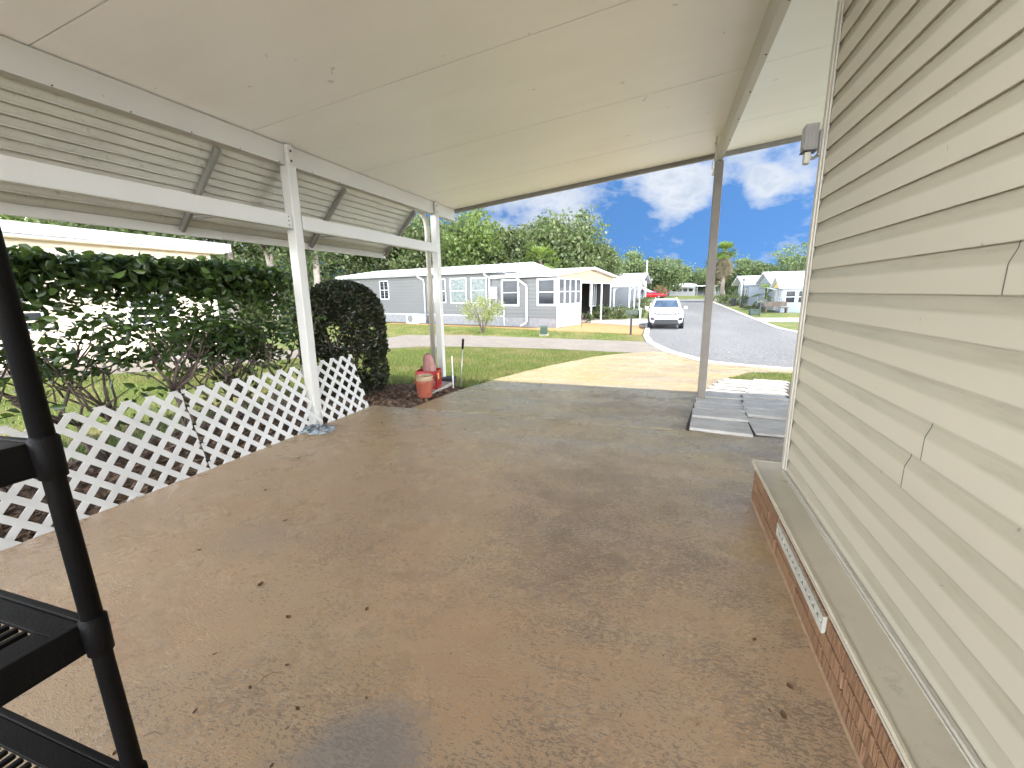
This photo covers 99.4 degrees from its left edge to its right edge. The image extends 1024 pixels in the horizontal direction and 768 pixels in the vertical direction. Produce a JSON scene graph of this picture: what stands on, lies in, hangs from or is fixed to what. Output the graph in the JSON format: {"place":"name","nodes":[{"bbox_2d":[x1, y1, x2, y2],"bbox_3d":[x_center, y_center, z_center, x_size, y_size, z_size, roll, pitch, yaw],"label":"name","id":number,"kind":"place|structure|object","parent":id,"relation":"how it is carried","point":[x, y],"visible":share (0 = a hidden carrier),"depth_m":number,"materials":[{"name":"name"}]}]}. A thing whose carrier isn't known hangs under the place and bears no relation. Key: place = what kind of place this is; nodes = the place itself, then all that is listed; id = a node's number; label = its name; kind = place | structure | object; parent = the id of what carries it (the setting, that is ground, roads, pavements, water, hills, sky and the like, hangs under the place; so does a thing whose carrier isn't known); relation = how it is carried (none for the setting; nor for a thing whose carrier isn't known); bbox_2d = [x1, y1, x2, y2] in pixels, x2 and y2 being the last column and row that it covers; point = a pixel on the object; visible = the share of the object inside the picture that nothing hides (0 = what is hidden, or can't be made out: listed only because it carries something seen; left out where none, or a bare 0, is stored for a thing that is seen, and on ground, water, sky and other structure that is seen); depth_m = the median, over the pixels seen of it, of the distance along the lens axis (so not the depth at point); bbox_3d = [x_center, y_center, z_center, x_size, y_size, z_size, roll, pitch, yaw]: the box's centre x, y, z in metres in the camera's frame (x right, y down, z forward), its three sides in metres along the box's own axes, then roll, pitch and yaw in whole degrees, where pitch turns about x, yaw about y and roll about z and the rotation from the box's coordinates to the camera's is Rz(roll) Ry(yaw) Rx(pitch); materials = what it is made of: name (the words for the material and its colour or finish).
{"place":"outdoors","nodes":[
{"label":"outdoors","id":0,"kind":"place"},
{"bbox_2d":[0,376,297,461],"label":"grass","id":1,"kind":"structure","parent":0,"point":[124,388],"depth_m":6.11,"materials":[{"name":"plant"}]},
{"bbox_2d":[0,335,660,377],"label":"paved driveway","id":2,"kind":"structure","parent":0,"point":[404,341],"depth_m":17.91,"materials":[{"name":"concrete"}]},
{"bbox_2d":[94,346,632,396],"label":"grass","id":3,"kind":"structure","parent":0,"point":[471,357],"depth_m":11.45,"materials":[{"name":"plant"}]},
{"bbox_2d":[0,294,799,460],"bbox_3d":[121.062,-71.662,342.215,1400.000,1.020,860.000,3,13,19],"label":"ground","id":4,"kind":"structure","parent":0,"point":[775,314],"depth_m":9.43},
{"bbox_2d":[0,247,80,492],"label":"hedge shrub","id":5,"kind":"object","parent":4,"relation":"on","point":[29,292],"visible":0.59,"depth_m":3.14,"materials":[{"name":"green plant"}]},
{"bbox_2d":[0,214,89,228],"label":"broadleaf tree","id":6,"kind":"object","parent":4,"relation":"on","point":[11,218],"visible":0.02,"depth_m":30.86,"materials":[{"name":"green plant"}]},
{"bbox_2d":[0,243,187,461],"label":"hedge shrub","id":7,"kind":"object","parent":4,"relation":"on","point":[86,271],"visible":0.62,"depth_m":3.52,"materials":[{"name":"green plant"}]},
{"bbox_2d":[0,220,230,368],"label":"cream house","id":8,"kind":"structure","parent":4,"relation":"on","point":[47,238],"depth_m":10.33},
{"bbox_2d":[20,287,48,332],"bbox_3d":[-10.534,-1.644,9.005,0.060,1.200,1.200,3,13,19],"label":"window","id":9,"kind":"structure","parent":8,"relation":"in","point":[33,316],"depth_m":9.42,"materials":[{"name":"white paint"}]},
{"bbox_2d":[123,287,179,324],"bbox_3d":[-9.618,-2.198,11.592,0.060,1.200,1.200,3,13,19],"label":"window","id":10,"kind":"structure","parent":8,"relation":"in","point":[176,313],"depth_m":11.56,"materials":[{"name":"white paint"}]},
{"bbox_2d":[16,216,219,260],"bbox_3d":[-31.483,-10.516,36.093,13.845,11.505,13.334,7,14,32],"label":"oak tree","id":11,"kind":"object","parent":4,"relation":"on","point":[87,226],"visible":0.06,"depth_m":33.55,"materials":[{"name":"green plant"}]},
{"bbox_2d":[91,253,251,438],"bbox_3d":[-3.315,-0.294,4.294,1.333,1.893,1.274,7,14,34],"label":"hedge shrub","id":12,"kind":"object","parent":4,"relation":"on","point":[175,267],"visible":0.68,"depth_m":4.11,"materials":[{"name":"green plant"}]},
{"bbox_2d":[142,231,264,320],"bbox_3d":[-25.871,-13.040,38.150,13.836,15.483,13.534,-6,13,-23],"label":"oak tree","id":13,"kind":"object","parent":4,"relation":"on","point":[229,255],"visible":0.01,"depth_m":39.93,"materials":[{"name":"green plant"}]},
{"bbox_2d":[158,255,283,424],"bbox_3d":[-3.176,-0.415,4.853,1.127,1.899,1.395,0,12,2],"label":"hedge shrub","id":14,"kind":"object","parent":4,"relation":"on","point":[228,277],"visible":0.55,"depth_m":4.57,"materials":[{"name":"green plant"}]},
{"bbox_2d":[0,383,463,541],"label":"mulch chips","id":15,"kind":"object","parent":4,"relation":"on","point":[177,466],"visible":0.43,"depth_m":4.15,"materials":[{"name":"wood"}]},
{"bbox_2d":[290,278,390,397],"bbox_3d":[-2.434,-0.675,6.380,1.333,1.699,1.357,3,13,19],"label":"round bush","id":16,"kind":"object","parent":15,"relation":"on","point":[367,313],"visible":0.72,"depth_m":5.99,"materials":[{"name":"green plant"}]},
{"bbox_2d":[317,354,368,423],"bbox_3d":[-2.054,0.039,5.156,0.213,0.683,0.770,3,13,19],"label":"lattice panel","id":17,"kind":"object","parent":15,"relation":"on","point":[332,388],"visible":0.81,"depth_m":5.16,"materials":[{"name":"white plastic"}]},
{"bbox_2d":[414,379,433,397],"bbox_3d":[-1.232,0.062,6.131,0.274,0.246,0.274,1,12,8],"label":"flower pot","id":18,"kind":"object","parent":15,"relation":"on","point":[424,389],"visible":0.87,"depth_m":6.04,"materials":[{"name":"ceramic"}]},
{"bbox_2d":[417,381,451,393],"bbox_3d":[-1.219,0.069,6.853,0.260,0.055,0.840,2,12,13],"label":"board","id":19,"kind":"object","parent":15,"relation":"on","point":[445,385],"visible":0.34,"depth_m":6.93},
{"bbox_2d":[415,368,441,389],"bbox_3d":[-1.295,-0.086,6.783,0.334,0.280,0.330,0,12,3],"label":"milk crate","id":20,"kind":"object","parent":19,"relation":"on","point":[438,377],"visible":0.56,"depth_m":6.64,"materials":[{"name":"red plastic"}]},
{"bbox_2d":[423,353,436,386],"bbox_3d":[-1.272,-0.211,6.720,0.200,0.532,0.202,-4,23,3],"label":"pink container","id":21,"kind":"object","parent":20,"relation":"in","point":[428,363],"visible":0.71,"depth_m":6.61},
{"bbox_2d":[206,238,289,319],"bbox_3d":[-21.954,-11.672,38.085,11.432,12.645,12.542,7,14,34],"label":"oak tree","id":22,"kind":"object","parent":4,"relation":"on","point":[261,248],"visible":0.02,"depth_m":38.19,"materials":[{"name":"green plant"}]},
{"bbox_2d":[187,263,326,418],"bbox_3d":[-3.081,-0.435,5.016,1.264,1.858,1.499,3,13,19],"label":"hedge shrub","id":23,"kind":"object","parent":4,"relation":"on","point":[268,296],"visible":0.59,"depth_m":4.97,"materials":[{"name":"green plant"}]},
{"bbox_2d":[217,263,392,315],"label":"woodland","id":24,"kind":"object","parent":4,"relation":"on","point":[291,298],"visible":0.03,"depth_m":48.33,"materials":[{"name":"green plant"}]},
{"bbox_2d":[252,243,361,284],"bbox_3d":[-16.900,-11.952,38.538,12.031,12.791,11.769,5,13,24],"label":"oak tree","id":25,"kind":"object","parent":4,"relation":"on","point":[282,256],"visible":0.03,"depth_m":37.52,"materials":[{"name":"green plant"}]},
{"bbox_2d":[326,249,401,269],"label":"oak tree","id":26,"kind":"object","parent":4,"relation":"on","point":[344,258],"visible":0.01,"depth_m":46.53,"materials":[{"name":"green plant"}]},
{"bbox_2d":[340,211,431,277],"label":"oak tree","id":27,"kind":"object","parent":4,"relation":"on","point":[408,258],"visible":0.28,"depth_m":43.84,"materials":[{"name":"green plant"}]},
{"bbox_2d":[210,214,609,284],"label":"woodland","id":28,"kind":"object","parent":4,"relation":"on","point":[335,268],"visible":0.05,"depth_m":68.22,"materials":[{"name":"plant"}]},
{"bbox_2d":[0,0,837,424],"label":"carport","id":29,"kind":"object","parent":4,"relation":"on","point":[368,128],"visible":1,"depth_m":3.50,"materials":[{"name":"white paint"}]},
{"bbox_2d":[389,214,484,269],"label":"oak tree","id":30,"kind":"object","parent":4,"relation":"on","point":[442,225],"visible":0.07,"depth_m":46.14,"materials":[{"name":"green plant"}]},
{"bbox_2d":[276,323,640,340],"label":"grass","id":31,"kind":"structure","parent":4,"relation":"on","point":[414,330],"depth_m":23.97,"materials":[{"name":"plant"}]},
{"bbox_2d":[422,207,510,266],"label":"broadleaf tree","id":32,"kind":"object","parent":4,"relation":"on","point":[483,238],"visible":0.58,"depth_m":44.03,"materials":[{"name":"green plant"}]},
{"bbox_2d":[335,262,619,327],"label":"grey house","id":33,"kind":"structure","parent":4,"relation":"on","point":[531,294],"depth_m":30.04,"materials":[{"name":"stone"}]},
{"bbox_2d":[379,281,389,299],"bbox_3d":[-10.307,-7.576,35.053,1.070,1.480,0.060,7,14,33],"label":"window","id":34,"kind":"structure","parent":33,"relation":"in","point":[381,283],"depth_m":35.07,"materials":[{"name":"white paint"}]},
{"bbox_2d":[449,278,466,302],"bbox_3d":[-3.801,-6.610,30.757,1.540,1.760,0.060,7,14,33],"label":"window","id":35,"kind":"structure","parent":33,"relation":"in","point":[461,295],"depth_m":30.74,"materials":[{"name":"glass"}]},
{"bbox_2d":[470,277,486,302],"bbox_3d":[-2.277,-6.413,29.745,1.400,1.730,0.060,7,14,33],"label":"window","id":36,"kind":"structure","parent":33,"relation":"in","point":[482,282],"depth_m":29.69,"materials":[{"name":"glass"}]},
{"bbox_2d":[501,279,519,305],"bbox_3d":[-0.117,-5.937,28.190,1.410,1.740,0.060,7,14,33],"label":"window","id":37,"kind":"structure","parent":33,"relation":"in","point":[510,295],"depth_m":28.19,"materials":[{"name":"glass"}]},
{"bbox_2d":[537,278,555,305],"bbox_3d":[2.115,-5.656,26.705,1.340,1.700,0.060,7,14,33],"label":"window","id":38,"kind":"structure","parent":33,"relation":"in","point":[545,296],"depth_m":26.70,"materials":[{"name":"glass"}]},
{"bbox_2d":[558,278,564,304],"bbox_3d":[3.043,-5.691,26.716,0.060,1.580,0.740,7,14,33],"label":"window","id":39,"kind":"structure","parent":33,"relation":"in","point":[561,300],"depth_m":26.75,"materials":[{"name":"glass"}]},
{"bbox_2d":[565,278,569,303],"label":"window","id":40,"kind":"structure","parent":33,"relation":"in","point":[567,281],"depth_m":27.37,"materials":[{"name":"white paint"}]},
{"bbox_2d":[570,279,575,303],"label":"window","id":41,"kind":"structure","parent":33,"relation":"in","point":[572,281],"depth_m":27.99,"materials":[{"name":"glass"}]},
{"bbox_2d":[576,279,580,303],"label":"window","id":42,"kind":"structure","parent":33,"relation":"in","point":[578,281],"depth_m":28.65,"materials":[{"name":"white paint"}]},
{"bbox_2d":[589,284,596,306],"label":"window","id":43,"kind":"structure","parent":33,"relation":"in","point":[594,288],"depth_m":33.58,"materials":[{"name":"glass"}]},
{"bbox_2d":[456,294,505,332],"bbox_3d":[-1.657,-3.937,23.931,2.642,2.251,2.679,3,13,19],"label":"variegated bush","id":44,"kind":"object","parent":4,"relation":"on","point":[488,315],"visible":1,"depth_m":23.68,"materials":[{"name":"green plant"}]},
{"bbox_2d":[471,219,528,264],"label":"oak tree","id":45,"kind":"object","parent":4,"relation":"on","point":[512,231],"visible":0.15,"depth_m":45.86,"materials":[{"name":"green plant"}]},
{"bbox_2d":[387,322,644,334],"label":"mulch","id":46,"kind":"object","parent":4,"relation":"on","point":[603,328],"visible":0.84,"depth_m":26.30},
{"bbox_2d":[406,313,426,323],"bbox_3d":[-7.182,-4.880,32.520,1.320,0.760,0.920,7,14,33],"label":"air conditioner","id":47,"kind":"object","parent":46,"relation":"on","point":[415,318],"visible":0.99,"depth_m":32.17,"materials":[{"name":"white paint"}]},
{"bbox_2d":[477,215,570,264],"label":"oak tree","id":48,"kind":"object","parent":4,"relation":"on","point":[531,227],"visible":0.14,"depth_m":45.24,"materials":[{"name":"green plant"}]},
{"bbox_2d":[521,244,556,268],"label":"cabbage palm","id":49,"kind":"object","parent":4,"relation":"on","point":[540,250],"visible":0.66,"depth_m":40.15,"materials":[{"name":"green plant"}]},
{"bbox_2d":[511,237,578,268],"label":"broadleaf tree","id":50,"kind":"object","parent":4,"relation":"on","point":[556,262],"visible":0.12,"depth_m":42.17,"materials":[{"name":"green plant"}]},
{"bbox_2d":[505,205,615,272],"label":"oak tree","id":51,"kind":"object","parent":4,"relation":"on","point":[578,236],"visible":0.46,"depth_m":43.18,"materials":[{"name":"green plant"}]},
{"bbox_2d":[568,236,624,276],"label":"oak tree","id":52,"kind":"object","parent":4,"relation":"on","point":[614,264],"visible":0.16,"depth_m":48.17,"materials":[{"name":"green plant"}]},
{"bbox_2d":[592,304,613,319],"bbox_3d":[6.866,-5.480,33.124,1.866,1.260,1.778,3,13,19],"label":"shrub","id":53,"kind":"object","parent":4,"relation":"on","point":[604,315],"visible":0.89,"depth_m":32.93,"materials":[{"name":"green plant"}]},
{"bbox_2d":[607,304,629,318],"bbox_3d":[8.070,-5.489,33.173,2.039,1.182,1.711,3,13,19],"label":"shrub","id":54,"kind":"object","parent":4,"relation":"on","point":[622,314],"visible":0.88,"depth_m":32.94,"materials":[{"name":"green plant"}]},
{"bbox_2d":[610,276,645,313],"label":"white house","id":55,"kind":"structure","parent":4,"relation":"on","point":[634,282],"depth_m":39.30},
{"bbox_2d":[611,273,651,307],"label":"slate house","id":56,"kind":"structure","parent":4,"relation":"on","point":[622,295],"depth_m":49.92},
{"bbox_2d":[609,245,655,281],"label":"broadleaf tree","id":57,"kind":"object","parent":4,"relation":"on","point":[634,261],"visible":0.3,"depth_m":97.64,"materials":[{"name":"green plant"}]},
{"bbox_2d":[628,256,671,291],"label":"broadleaf tree","id":58,"kind":"object","parent":4,"relation":"on","point":[652,264],"visible":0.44,"depth_m":99.31,"materials":[{"name":"green plant"}]},
{"bbox_2d":[646,291,666,297],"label":"red car","id":59,"kind":"object","parent":4,"relation":"on","point":[654,294],"visible":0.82,"depth_m":84.92,"materials":[{"name":"paint"}]},
{"bbox_2d":[647,255,695,291],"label":"broadleaf tree","id":60,"kind":"object","parent":4,"relation":"on","point":[676,272],"visible":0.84,"depth_m":99.56,"materials":[{"name":"green plant"}]},
{"bbox_2d":[669,283,696,295],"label":"house","id":61,"kind":"structure","parent":4,"relation":"on","point":[687,291],"depth_m":109.50,"materials":[{"name":"white"}]},
{"bbox_2d":[681,264,704,291],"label":"broadleaf tree","id":62,"kind":"object","parent":4,"relation":"on","point":[689,279],"visible":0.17,"depth_m":113.12,"materials":[{"name":"green plant"}]},
{"bbox_2d":[690,268,706,294],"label":"broadleaf tree","id":63,"kind":"object","parent":4,"relation":"on","point":[699,279],"visible":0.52,"depth_m":110.01,"materials":[{"name":"green plant"}]},
{"bbox_2d":[643,303,792,369],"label":"kerb","id":64,"kind":"structure","parent":4,"relation":"on","point":[647,338],"depth_m":13.64,"materials":[{"name":"concrete"}]},
{"bbox_2d":[715,241,738,301],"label":"shaggy palm","id":65,"kind":"object","parent":4,"relation":"on","point":[724,264],"visible":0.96,"depth_m":61.76,"materials":[{"name":"green plant"}]},
{"bbox_2d":[715,254,754,293],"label":"broadleaf tree","id":66,"kind":"object","parent":4,"relation":"on","point":[741,262],"visible":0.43,"depth_m":85.22,"materials":[{"name":"green plant"}]},
{"bbox_2d":[686,379,790,438],"bbox_3d":[3.602,0.213,6.444,2.130,0.366,5.020,3,13,19],"label":"step bed","id":67,"kind":"object","parent":4,"relation":"on","point":[690,416],"visible":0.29,"depth_m":4.88,"materials":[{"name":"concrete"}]},
{"bbox_2d":[696,397,742,405],"bbox_3d":[2.833,0.262,5.948,0.575,0.065,0.460,4,7,22],"label":"stepping paver","id":68,"kind":"object","parent":67,"relation":"on","point":[721,401],"visible":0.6,"depth_m":5.88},
{"bbox_2d":[694,402,745,412],"bbox_3d":[2.620,0.316,5.499,0.575,0.065,0.450,4,8,22],"label":"stepping paver","id":69,"kind":"object","parent":67,"relation":"on","point":[726,407],"visible":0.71,"depth_m":5.45,"materials":[{"name":"concrete"}]},
{"bbox_2d":[692,408,748,422],"bbox_3d":[2.408,0.375,5.061,0.575,0.065,0.460,4,9,23],"label":"stepping paver","id":70,"kind":"object","parent":67,"relation":"on","point":[734,416],"visible":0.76,"depth_m":4.96,"materials":[{"name":"concrete"}]},
{"bbox_2d":[689,417,752,436],"bbox_3d":[2.188,0.465,4.572,0.575,0.065,0.550,6,9,24],"label":"stepping paver","id":71,"kind":"object","parent":67,"relation":"on","point":[721,427],"visible":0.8,"depth_m":4.47,"materials":[{"name":"concrete"}]},
{"bbox_2d":[705,393,742,399],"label":"stepping paver","id":72,"kind":"object","parent":67,"relation":"on","point":[723,396],"visible":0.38,"depth_m":6.26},
{"bbox_2d":[706,389,744,395],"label":"stepping paver","id":73,"kind":"object","parent":67,"relation":"on","point":[724,392],"visible":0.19,"depth_m":6.74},
{"bbox_2d":[708,386,745,390],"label":"stepping paver","id":74,"kind":"object","parent":67,"relation":"on","point":[725,388],"visible":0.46,"depth_m":7.15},
{"bbox_2d":[717,380,753,384],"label":"stepping paver","id":75,"kind":"object","parent":67,"relation":"on","point":[733,382],"visible":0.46,"depth_m":7.91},
{"bbox_2d":[742,402,787,411],"bbox_3d":[3.265,0.320,5.522,0.575,0.065,0.450,5,7,24],"label":"stepping paver","id":76,"kind":"object","parent":67,"relation":"on","point":[766,407],"visible":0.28,"depth_m":5.49,"materials":[{"name":"concrete"}]},
{"bbox_2d":[741,392,788,400],"bbox_3d":[3.731,0.205,6.424,0.575,0.065,0.480,5,7,23],"label":"stepping paver","id":77,"kind":"object","parent":67,"relation":"on","point":[766,396],"visible":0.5,"depth_m":6.32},
{"bbox_2d":[742,397,788,405],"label":"stepping paver","id":78,"kind":"object","parent":67,"relation":"on","point":[766,401],"visible":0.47,"depth_m":5.91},
{"bbox_2d":[744,408,787,420],"bbox_3d":[3.060,0.376,5.082,0.575,0.065,0.460,5,9,24],"label":"stepping paver","id":79,"kind":"object","parent":67,"relation":"on","point":[765,414],"visible":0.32,"depth_m":5.01,"materials":[{"name":"concrete"}]},
{"bbox_2d":[744,389,787,395],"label":"stepping paver","id":80,"kind":"object","parent":67,"relation":"on","point":[765,392],"visible":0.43,"depth_m":6.77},
{"bbox_2d":[746,386,786,391],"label":"stepping paver","id":81,"kind":"object","parent":67,"relation":"on","point":[765,388],"visible":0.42,"depth_m":7.16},
{"bbox_2d":[748,418,786,438],"bbox_3d":[2.803,0.481,4.508,0.575,0.065,0.770,4,9,22],"label":"stepping paver","id":82,"kind":"object","parent":67,"relation":"on","point":[768,427],"visible":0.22,"depth_m":4.48,"materials":[{"name":"concrete"}]},
{"bbox_2d":[749,384,788,388],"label":"stepping paver","id":83,"kind":"object","parent":67,"relation":"on","point":[770,386],"visible":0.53,"depth_m":7.53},
{"bbox_2d":[732,276,759,304],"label":"pale house","id":84,"kind":"structure","parent":4,"relation":"on","point":[751,288],"depth_m":51.80,"materials":[{"name":"white"}]},
{"bbox_2d":[713,301,797,331],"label":"kerb","id":85,"kind":"structure","parent":4,"relation":"on","point":[766,323],"depth_m":29.64,"materials":[{"name":"concrete"}]},
{"bbox_2d":[738,259,779,275],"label":"broadleaf tree","id":86,"kind":"object","parent":4,"relation":"on","point":[755,269],"visible":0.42,"depth_m":81.27,"materials":[{"name":"green plant"}]},
{"bbox_2d":[726,371,792,381],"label":"grass","id":87,"kind":"structure","parent":4,"relation":"on","point":[762,376],"depth_m":9.47,"materials":[{"name":"plant"}]},
{"bbox_2d":[764,301,788,312],"bbox_3d":[22.593,-6.572,37.146,1.800,0.950,0.470,1,12,10],"label":"bench","id":88,"kind":"object","parent":4,"relation":"on","point":[780,303],"visible":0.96,"depth_m":37.20,"materials":[{"name":"brown wood"}]},
{"bbox_2d":[755,271,804,307],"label":"gabled house","id":89,"kind":"structure","parent":4,"relation":"on","point":[766,278],"depth_m":45.05,"materials":[{"name":"white"}]},
{"bbox_2d":[759,275,803,312],"bbox_3d":[26.254,-8.107,39.536,6.598,3.450,5.750,3,13,19],"label":"sun porch","id":90,"kind":"object","parent":4,"relation":"on","point":[789,289],"visible":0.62,"depth_m":37.84,"materials":[{"name":"white"}]},
{"bbox_2d":[785,290,796,302],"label":"window","id":91,"kind":"structure","parent":90,"relation":"in","point":[790,295],"depth_m":37.63,"materials":[{"name":"white paint"}]},
{"bbox_2d":[766,240,807,271],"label":"open tree","id":92,"kind":"object","parent":4,"relation":"on","point":[790,262],"visible":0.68,"depth_m":73.00,"materials":[{"name":"green plant"}]},
{"bbox_2d":[0,141,818,276],"label":"sky","id":93,"kind":"structure","parent":0,"point":[767,197],"materials":[{"name":"blue"}]},
{"bbox_2d":[0,405,858,767],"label":"carport slab","id":94,"kind":"structure","parent":0,"point":[674,535],"depth_m":1.98,"materials":[{"name":"paint"}]},
{"bbox_2d":[0,226,148,767],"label":"shelf unit","id":95,"kind":"object","parent":94,"relation":"on","point":[57,639],"visible":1,"depth_m":0.67,"materials":[{"name":"black plastic"}]},
{"bbox_2d":[0,391,209,550],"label":"lattice panel","id":96,"kind":"object","parent":94,"relation":"on","point":[8,498],"visible":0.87,"depth_m":3.03,"materials":[{"name":"white plastic"}]},
{"bbox_2d":[180,365,322,468],"bbox_3d":[-2.399,0.257,4.162,0.210,0.673,1.300,3,13,19],"label":"lattice panel","id":97,"kind":"object","parent":94,"relation":"on","point":[214,423],"visible":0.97,"depth_m":4.03,"materials":[{"name":"white plastic"}]},
{"bbox_2d":[299,424,335,434],"bbox_3d":[-2.060,0.459,4.589,0.380,0.063,0.317,-1,12,-1],"label":"rag","id":98,"kind":"object","parent":94,"relation":"on","point":[317,429],"visible":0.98,"depth_m":4.53,"materials":[{"name":"fabric"}]},
{"bbox_2d":[58,423,786,729],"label":"dirt crumbs","id":99,"kind":"object","parent":94,"relation":"on","point":[524,635],"visible":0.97,"depth_m":1.82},
{"bbox_2d":[750,0,1023,767],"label":"mobile home","id":100,"kind":"object","parent":94,"relation":"on","point":[887,499],"visible":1,"depth_m":1.38,"materials":[{"name":"plastic"}]},
{"bbox_2d":[799,122,822,164],"bbox_3d":[1.693,-1.357,2.455,0.084,0.205,0.118,3,13,19],"label":"wall light","id":101,"kind":"object","parent":100,"relation":"attached to","point":[811,139],"visible":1,"depth_m":2.44,"materials":[{"name":"grey metal"}]},
{"bbox_2d":[412,351,792,436],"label":"driveway","id":102,"kind":"structure","parent":0,"point":[657,390],"depth_m":6.68,"materials":[{"name":"paint"}]},
{"bbox_2d":[581,318,646,326],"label":"concrete driveway","id":103,"kind":"structure","parent":0,"point":[639,322],"depth_m":30.82,"materials":[{"name":"concrete"}]},
{"bbox_2d":[649,299,796,367],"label":"road","id":104,"kind":"structure","parent":0,"point":[735,337],"depth_m":19.71,"materials":[{"name":"asphalt"}]},
{"bbox_2d":[645,297,686,328],"bbox_3d":[9.406,-4.367,26.605,2.360,1.810,4.650,3,12,17],"label":"white car","id":105,"kind":"object","parent":104,"relation":"on","point":[666,311],"visible":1,"depth_m":24.85,"materials":[{"name":"paint"}]},
{"bbox_2d":[757,318,798,321],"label":"concrete driveway","id":106,"kind":"structure","parent":0,"point":[780,319],"depth_m":30.10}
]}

